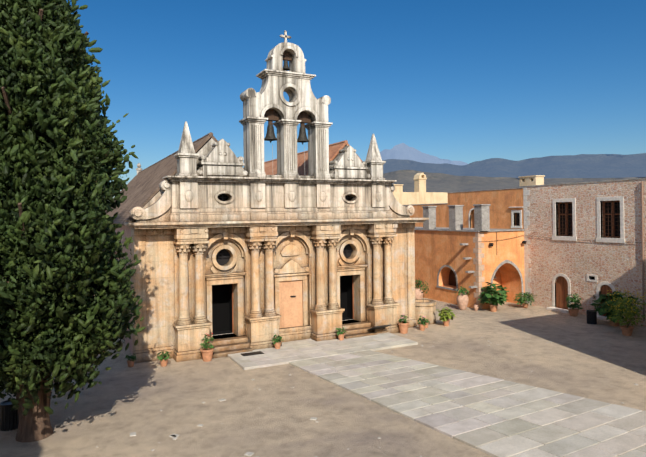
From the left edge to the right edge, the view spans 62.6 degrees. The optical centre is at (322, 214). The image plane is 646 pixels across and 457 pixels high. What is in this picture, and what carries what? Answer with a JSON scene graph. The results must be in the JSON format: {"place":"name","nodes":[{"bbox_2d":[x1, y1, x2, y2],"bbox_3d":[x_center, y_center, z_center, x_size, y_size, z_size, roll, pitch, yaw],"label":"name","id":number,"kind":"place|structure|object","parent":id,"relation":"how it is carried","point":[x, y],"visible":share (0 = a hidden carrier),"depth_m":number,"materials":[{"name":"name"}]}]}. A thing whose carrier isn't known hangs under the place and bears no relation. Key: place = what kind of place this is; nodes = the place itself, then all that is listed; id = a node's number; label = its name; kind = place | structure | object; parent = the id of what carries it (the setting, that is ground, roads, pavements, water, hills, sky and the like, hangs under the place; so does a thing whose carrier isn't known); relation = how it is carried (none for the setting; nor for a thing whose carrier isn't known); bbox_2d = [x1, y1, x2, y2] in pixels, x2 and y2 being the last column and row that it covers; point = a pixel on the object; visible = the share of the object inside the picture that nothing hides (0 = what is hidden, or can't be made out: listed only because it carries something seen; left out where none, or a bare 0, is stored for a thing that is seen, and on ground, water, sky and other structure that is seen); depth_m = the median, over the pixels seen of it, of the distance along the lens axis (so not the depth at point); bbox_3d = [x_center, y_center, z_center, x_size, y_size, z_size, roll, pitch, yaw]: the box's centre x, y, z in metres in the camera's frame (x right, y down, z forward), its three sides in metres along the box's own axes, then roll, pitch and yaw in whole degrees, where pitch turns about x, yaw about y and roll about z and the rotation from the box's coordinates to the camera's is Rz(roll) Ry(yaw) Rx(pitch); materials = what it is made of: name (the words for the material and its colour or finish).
{"place":"outdoors","nodes":[
{"label":"outdoors","id":0,"kind":"place"},
{"bbox_2d":[131,228,407,354],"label":"facade wall","id":1,"kind":"structure","parent":0,"point":[160,302],"depth_m":26.17,"materials":[{"name":"beige stone"}]},
{"bbox_2d":[212,275,353,334],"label":"doorways","id":2,"kind":"object","parent":1,"relation":"in","point":[221,308],"visible":0.04,"depth_m":27.49,"materials":[{"name":"black"}]},
{"bbox_2d":[204,228,367,273],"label":"arch moldings","id":3,"kind":"structure","parent":1,"relation":"attached to","point":[290,266],"depth_m":27.31,"materials":[{"name":"beige stone"}]},
{"bbox_2d":[171,181,388,212],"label":"attic wall","id":4,"kind":"structure","parent":0,"point":[209,191],"depth_m":26.91,"materials":[{"name":"beige stone"}]},
{"bbox_2d":[185,190,381,203],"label":"relief medallions","id":5,"kind":"object","parent":4,"relation":"attached to","point":[189,196],"visible":1,"depth_m":26.44,"materials":[{"name":"beige stone"}]},
{"bbox_2d":[218,194,349,200],"bbox_3d":[-1.923,-0.710,27.899,11.600,1.600,0.050,-1,0,-27],"label":"dark attic","id":6,"kind":"object","parent":4,"relation":"in","point":[220,195],"depth_m":26.39,"materials":[{"name":"black"}]},
{"bbox_2d":[265,42,305,72],"bbox_3d":[-1.941,-8.050,27.743,1.960,1.560,0.900,-1,0,-27],"label":"bell gable top","id":7,"kind":"object","parent":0,"point":[274,60],"visible":0.71,"depth_m":27.47,"materials":[{"name":"beige stone"}]},
{"bbox_2d":[0,297,645,456],"bbox_3d":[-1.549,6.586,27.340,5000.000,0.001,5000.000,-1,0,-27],"label":"ground","id":8,"kind":"structure","parent":0,"point":[117,407],"depth_m":19.25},
{"bbox_2d":[0,0,145,442],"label":"cypress","id":9,"kind":"object","parent":8,"relation":"on","point":[43,122],"depth_m":14.52,"materials":[{"name":"green plant"}]},
{"bbox_2d":[0,0,140,405],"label":"cypress sprays","id":10,"kind":"object","parent":9,"relation":"attached to","point":[38,201],"visible":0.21,"depth_m":14.42,"materials":[{"name":"green plant"}]},
{"bbox_2d":[115,225,132,354],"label":"side wall","id":11,"kind":"structure","parent":8,"relation":"on","point":[127,231],"depth_m":26.44,"materials":[{"name":"grey stone"}]},
{"bbox_2d":[113,136,217,225],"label":"roof","id":12,"kind":"structure","parent":11,"relation":"on","point":[201,145],"depth_m":25.72,"materials":[{"name":"tile"}]},
{"bbox_2d":[136,163,141,173],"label":"cross","id":13,"kind":"object","parent":12,"relation":"on","point":[139,169],"visible":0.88,"depth_m":49.68,"materials":[{"name":"stone"}]},
{"bbox_2d":[106,132,212,221],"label":"roof ribs","id":14,"kind":"object","parent":12,"relation":"on","point":[142,185],"visible":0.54,"depth_m":31.43,"materials":[{"name":"tile"}]},
{"bbox_2d":[128,138,347,222],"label":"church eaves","id":15,"kind":"object","parent":11,"relation":"attached to","point":[206,148],"visible":0.08,"depth_m":26.07,"materials":[{"name":"beige stone"}]},
{"bbox_2d":[264,143,362,175],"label":"roof","id":16,"kind":"structure","parent":11,"relation":"on","point":[269,164],"depth_m":32.35,"materials":[{"name":"orange tile"}]},
{"bbox_2d":[243,140,347,175],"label":"roof tiles","id":17,"kind":"object","parent":16,"relation":"on","point":[300,153],"visible":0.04,"depth_m":33.39,"materials":[{"name":"orange tile"}]},
{"bbox_2d":[130,398,316,456],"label":"flat stones","id":18,"kind":"object","parent":8,"relation":"on","point":[175,436],"visible":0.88,"depth_m":15.92,"materials":[{"name":"beige stone"}]},
{"bbox_2d":[134,228,416,362],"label":"facade trim","id":19,"kind":"structure","parent":8,"relation":"on","point":[262,331],"depth_m":26.22,"materials":[{"name":"beige stone"}]},
{"bbox_2d":[124,218,428,235],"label":"entablature","id":20,"kind":"structure","parent":19,"relation":"on","point":[244,226],"depth_m":25.93,"materials":[{"name":"stone"}]},
{"bbox_2d":[129,180,414,222],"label":"scroll volutes","id":21,"kind":"object","parent":20,"relation":"on","point":[159,210],"visible":0.92,"depth_m":24.60,"materials":[{"name":"stone"}]},
{"bbox_2d":[138,223,406,233],"bbox_3d":[-1.597,0.713,26.835,14.620,0.215,0.670,-1,0,-27],"label":"frieze relief","id":22,"kind":"object","parent":20,"relation":"attached to","point":[236,229],"visible":0.94,"depth_m":25.87,"materials":[{"name":"stone"}]},
{"bbox_2d":[163,176,396,221],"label":"attic trim","id":23,"kind":"structure","parent":20,"relation":"on","point":[191,211],"depth_m":26.85,"materials":[{"name":"beige stone"}]},
{"bbox_2d":[174,121,385,179],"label":"pinnacles","id":24,"kind":"object","parent":23,"relation":"on","point":[185,156],"visible":0.9,"depth_m":25.18,"materials":[{"name":"stone"}]},
{"bbox_2d":[196,139,370,179],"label":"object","id":25,"kind":"object","parent":23,"relation":"on","point":[220,159],"visible":0.92,"depth_m":26.05,"materials":[{"name":"stone"}]},
{"bbox_2d":[218,194,352,200],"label":"oval bars","id":26,"kind":"object","parent":23,"relation":"attached to","point":[222,197],"visible":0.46,"depth_m":26.15,"materials":[{"name":"grey metal"}]},
{"bbox_2d":[239,69,332,178],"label":"belfry pillars","id":27,"kind":"structure","parent":23,"relation":"on","point":[318,145],"depth_m":27.29,"materials":[{"name":"beige stone"}]},
{"bbox_2d":[243,75,327,121],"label":"bell gable","id":28,"kind":"structure","parent":27,"relation":"on","point":[272,85],"depth_m":27.26,"materials":[{"name":"beige stone"}]},
{"bbox_2d":[240,30,330,121],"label":"stone ornaments","id":29,"kind":"object","parent":28,"relation":"attached to","point":[252,93],"visible":0.9,"depth_m":27.21},
{"bbox_2d":[264,60,308,143],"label":"bells","id":30,"kind":"object","parent":27,"relation":"hanging from","point":[270,136],"visible":0.94,"depth_m":27.65,"materials":[{"name":"grey metal"}]},
{"bbox_2d":[272,66,304,161],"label":"bell ropes","id":31,"kind":"object","parent":30,"relation":"hanging from","point":[296,129],"visible":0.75,"depth_m":27.38,"materials":[{"name":"beige fabric"}]},
{"bbox_2d":[264,53,311,126],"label":"bell yokes","id":32,"kind":"object","parent":27,"relation":"attached to","point":[270,115],"visible":0.67,"depth_m":27.64,"materials":[{"name":"brown wood"}]},
{"bbox_2d":[216,244,352,265],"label":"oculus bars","id":33,"kind":"object","parent":19,"relation":"attached to","point":[223,256],"visible":0.44,"depth_m":26.42,"materials":[{"name":"grey metal"}]},
{"bbox_2d":[173,234,396,324],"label":"columns","id":34,"kind":"structure","parent":19,"relation":"on","point":[183,249],"depth_m":26.13,"materials":[{"name":"stone"}]},
{"bbox_2d":[213,319,358,338],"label":"door sills","id":35,"kind":"structure","parent":19,"relation":"attached to","point":[230,335],"depth_m":26.56,"materials":[{"name":"beige stone"}]},
{"bbox_2d":[279,280,302,327],"bbox_3d":[-1.671,4.632,27.533,1.320,2.410,0.030,-1,0,-27],"label":"blind door panel","id":36,"kind":"structure","parent":19,"relation":"attached to","point":[291,311],"depth_m":27.53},
{"bbox_2d":[232,275,353,332],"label":"door leaves","id":37,"kind":"object","parent":19,"relation":"attached to","point":[232,303],"visible":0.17,"depth_m":26.88,"materials":[{"name":"black wood"}]},
{"bbox_2d":[0,310,596,430],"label":"trash bins","id":38,"kind":"object","parent":8,"relation":"on","point":[9,419],"visible":0.69,"depth_m":16.46,"materials":[{"name":"grey plastic"}]},
{"bbox_2d":[67,332,637,456],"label":"pebbles","id":39,"kind":"object","parent":8,"relation":"on","point":[392,351],"visible":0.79,"depth_m":20.14,"materials":[{"name":"beige stone"}]},
{"bbox_2d":[127,303,633,366],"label":"terracotta pots","id":40,"kind":"object","parent":8,"relation":"on","point":[207,355],"visible":0.81,"depth_m":27.91,"materials":[{"name":"ceramic"}]},
{"bbox_2d":[127,279,638,360],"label":"stems","id":41,"kind":"object","parent":8,"relation":"on","point":[402,321],"visible":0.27,"depth_m":27.85,"materials":[{"name":"green plant"}]},
{"bbox_2d":[125,278,639,361],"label":"leaves","id":42,"kind":"object","parent":41,"relation":"attached to","point":[499,296],"visible":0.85,"depth_m":32.84,"materials":[{"name":"green plant"}]},
{"bbox_2d":[415,299,436,324],"bbox_3d":[6.024,5.852,31.966,1.600,1.270,1.600,-1,0,-27],"label":"well","id":43,"kind":"object","parent":8,"relation":"on","point":[426,308],"visible":0.77,"depth_m":31.33,"materials":[{"name":"stone"}]},
{"bbox_2d":[415,287,478,310],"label":"urns","id":44,"kind":"object","parent":8,"relation":"on","point":[462,300],"visible":0.81,"depth_m":35.67,"materials":[{"name":"ceramic"}]},
{"bbox_2d":[414,230,524,309],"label":"orange block","id":45,"kind":"structure","parent":8,"relation":"on","point":[435,251],"depth_m":37.92,"materials":[{"name":"paint"}]},
{"bbox_2d":[436,265,457,290],"bbox_3d":[9.431,4.573,38.919,0.960,1.780,2.380,-1,0,-27],"label":"window surround","id":46,"kind":"object","parent":45,"relation":"attached to","point":[440,269],"visible":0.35,"depth_m":38.65,"materials":[{"name":"grey stone"}]},
{"bbox_2d":[449,269,455,285],"bbox_3d":[9.923,4.536,39.176,0.050,1.800,2.300,-1,0,-27],"label":"window","id":47,"kind":"structure","parent":45,"relation":"attached to","point":[452,279],"depth_m":39.66,"materials":[{"name":"brown wood"}]},
{"bbox_2d":[422,204,490,230],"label":"stone pillars","id":48,"kind":"structure","parent":45,"relation":"on","point":[481,218],"depth_m":38.01,"materials":[{"name":"grey stone"}]},
{"bbox_2d":[410,188,523,228],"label":"orange wall","id":49,"kind":"structure","parent":45,"relation":"on","point":[501,202],"depth_m":40.90,"materials":[{"name":"paint"}]},
{"bbox_2d":[403,187,522,205],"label":"roof edge","id":50,"kind":"object","parent":49,"relation":"on","point":[467,191],"visible":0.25,"depth_m":42.78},
{"bbox_2d":[469,207,522,227],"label":"frames","id":51,"kind":"structure","parent":49,"relation":"attached to","point":[513,217],"depth_m":38.58,"materials":[{"name":"grey stone"}]},
{"bbox_2d":[460,243,477,287],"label":"stone steps","id":52,"kind":"structure","parent":45,"relation":"attached to","point":[467,258],"depth_m":36.20,"materials":[{"name":"grey stone"}]},
{"bbox_2d":[414,227,524,231],"bbox_3d":[6.127,1.216,49.150,4.350,0.080,27.900,-1,0,-27],"label":"terrace coping","id":53,"kind":"object","parent":45,"relation":"on","point":[447,229],"visible":0.36,"depth_m":38.20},
{"bbox_2d":[473,232,484,308],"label":"corner quoins","id":54,"kind":"object","parent":45,"relation":"attached to","point":[477,260],"visible":0.9,"depth_m":35.92,"materials":[{"name":"beige stone"}]},
{"bbox_2d":[492,270,500,289],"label":"wall","id":55,"kind":"structure","parent":45,"relation":"attached to","point":[497,280],"depth_m":39.12,"materials":[{"name":"orange paint"}]},
{"bbox_2d":[490,260,523,304],"bbox_3d":[12.682,4.776,37.185,3.120,3.250,0.525,-1,0,-27],"label":"arch surround","id":56,"kind":"object","parent":45,"relation":"attached to","point":[511,263],"visible":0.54,"depth_m":37.07,"materials":[{"name":"grey stone"}]},
{"bbox_2d":[478,232,637,245],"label":"lamp wires","id":57,"kind":"object","parent":45,"relation":"attached to","point":[523,242],"visible":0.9,"depth_m":36.32,"materials":[{"name":"grey metal"}]},
{"bbox_2d":[438,292,645,325],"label":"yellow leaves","id":58,"kind":"object","parent":8,"relation":"on","point":[445,316],"visible":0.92,"depth_m":27.89,"materials":[{"name":"green plant"}]},
{"bbox_2d":[606,288,645,312],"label":"yellow flowers","id":59,"kind":"object","parent":58,"relation":"on","point":[627,301],"visible":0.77,"depth_m":27.77,"materials":[{"name":"yellow plant"}]},
{"bbox_2d":[523,179,645,325],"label":"stone building","id":60,"kind":"structure","parent":8,"relation":"on","point":[617,265],"depth_m":33.31,"materials":[{"name":"beige stone"}]},
{"bbox_2d":[523,187,530,304],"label":"corner quoins","id":61,"kind":"object","parent":60,"relation":"attached to","point":[526,204],"visible":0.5,"depth_m":37.52,"materials":[{"name":"grey stone"}]},
{"bbox_2d":[556,276,611,316],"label":"doors","id":62,"kind":"structure","parent":60,"relation":"attached to","point":[561,289],"depth_m":34.99,"materials":[{"name":"brown wood"}]},
{"bbox_2d":[523,178,645,186],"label":"roof coping","id":63,"kind":"object","parent":60,"relation":"on","point":[586,182],"visible":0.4,"depth_m":33.04,"materials":[{"name":"grey stone"}]},
{"bbox_2d":[518,175,544,185],"bbox_3d":[14.764,-2.357,37.642,0.900,0.700,1.550,-1,0,-27],"label":"chimney","id":64,"kind":"object","parent":63,"relation":"on","point":[531,180],"visible":0.92,"depth_m":37.16,"materials":[{"name":"yellow paint"}]},
{"bbox_2d":[547,196,624,320],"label":"stone frames","id":65,"kind":"structure","parent":60,"relation":"attached to","point":[621,239],"depth_m":33.22,"materials":[{"name":"grey stone"}]},
{"bbox_2d":[557,201,619,237],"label":"window grilles","id":66,"kind":"object","parent":60,"relation":"attached to","point":[608,225],"visible":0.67,"depth_m":32.28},
{"bbox_2d":[558,201,619,237],"bbox_3d":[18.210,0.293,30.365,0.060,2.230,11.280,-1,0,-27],"label":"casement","id":67,"kind":"object","parent":60,"relation":"attached to","point":[604,214],"visible":0.6,"depth_m":32.47,"materials":[{"name":"brown wood"}]},
{"bbox_2d":[560,202,619,279],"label":"window panes","id":68,"kind":"structure","parent":60,"relation":"attached to","point":[608,208],"depth_m":32.48,"materials":[{"name":"black glass"}]},
{"bbox_2d":[641,181,644,320],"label":"quoins","id":69,"kind":"object","parent":60,"relation":"attached to","point":[642,220],"visible":1,"depth_m":29.97,"materials":[{"name":"grey stone"}]},
{"bbox_2d":[66,0,645,197],"label":"sky","id":70,"kind":"structure","parent":0,"point":[467,81],"materials":[{"name":"blue"}]},
{"bbox_2d":[392,192,447,204],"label":"wing","id":71,"kind":"structure","parent":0,"point":[406,198],"depth_m":80.24,"materials":[{"name":"beige paint"}]},
{"bbox_2d":[393,173,426,191],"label":"chimneys","id":72,"kind":"object","parent":71,"relation":"on","point":[419,179],"visible":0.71,"depth_m":80.65,"materials":[{"name":"yellow paint"}]},
{"bbox_2d":[380,143,467,165],"bbox_3d":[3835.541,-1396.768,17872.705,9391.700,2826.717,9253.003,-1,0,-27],"label":"mountain peak","id":73,"kind":"structure","parent":0,"point":[402,151],"depth_m":20304.15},
{"bbox_2d":[228,332,645,456],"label":"paving","id":74,"kind":"structure","parent":0,"point":[493,416],"depth_m":18.09,"materials":[{"name":"grey stone"}]},
{"bbox_2d":[241,351,263,355],"bbox_3d":[-3.296,6.502,24.792,1.000,0.012,0.500,-1,0,-27],"label":"grate","id":75,"kind":"object","parent":74,"relation":"on","point":[251,353],"visible":0.86,"depth_m":24.79,"materials":[{"name":"grey metal"}]},
{"bbox_2d":[382,153,645,178],"bbox_3d":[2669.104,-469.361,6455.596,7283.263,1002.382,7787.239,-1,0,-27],"label":"mountain range","id":76,"kind":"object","parent":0,"point":[598,166],"visible":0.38,"depth_m":7684.05,"materials":[{"name":"blue"}]},
{"bbox_2d":[383,170,645,191],"bbox_3d":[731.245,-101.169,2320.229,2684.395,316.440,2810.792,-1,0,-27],"label":"hill","id":77,"kind":"structure","parent":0,"point":[439,182],"depth_m":2832.83,"materials":[{"name":"grey"}]},
{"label":"paving bed","id":78,"kind":"object","parent":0,"visible":0},
{"bbox_2d":[367,324,390,330],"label":"ramp","id":79,"kind":"structure","parent":78,"relation":"on","point":[378,327],"depth_m":28.29,"materials":[{"name":"grey metal"}]}
]}

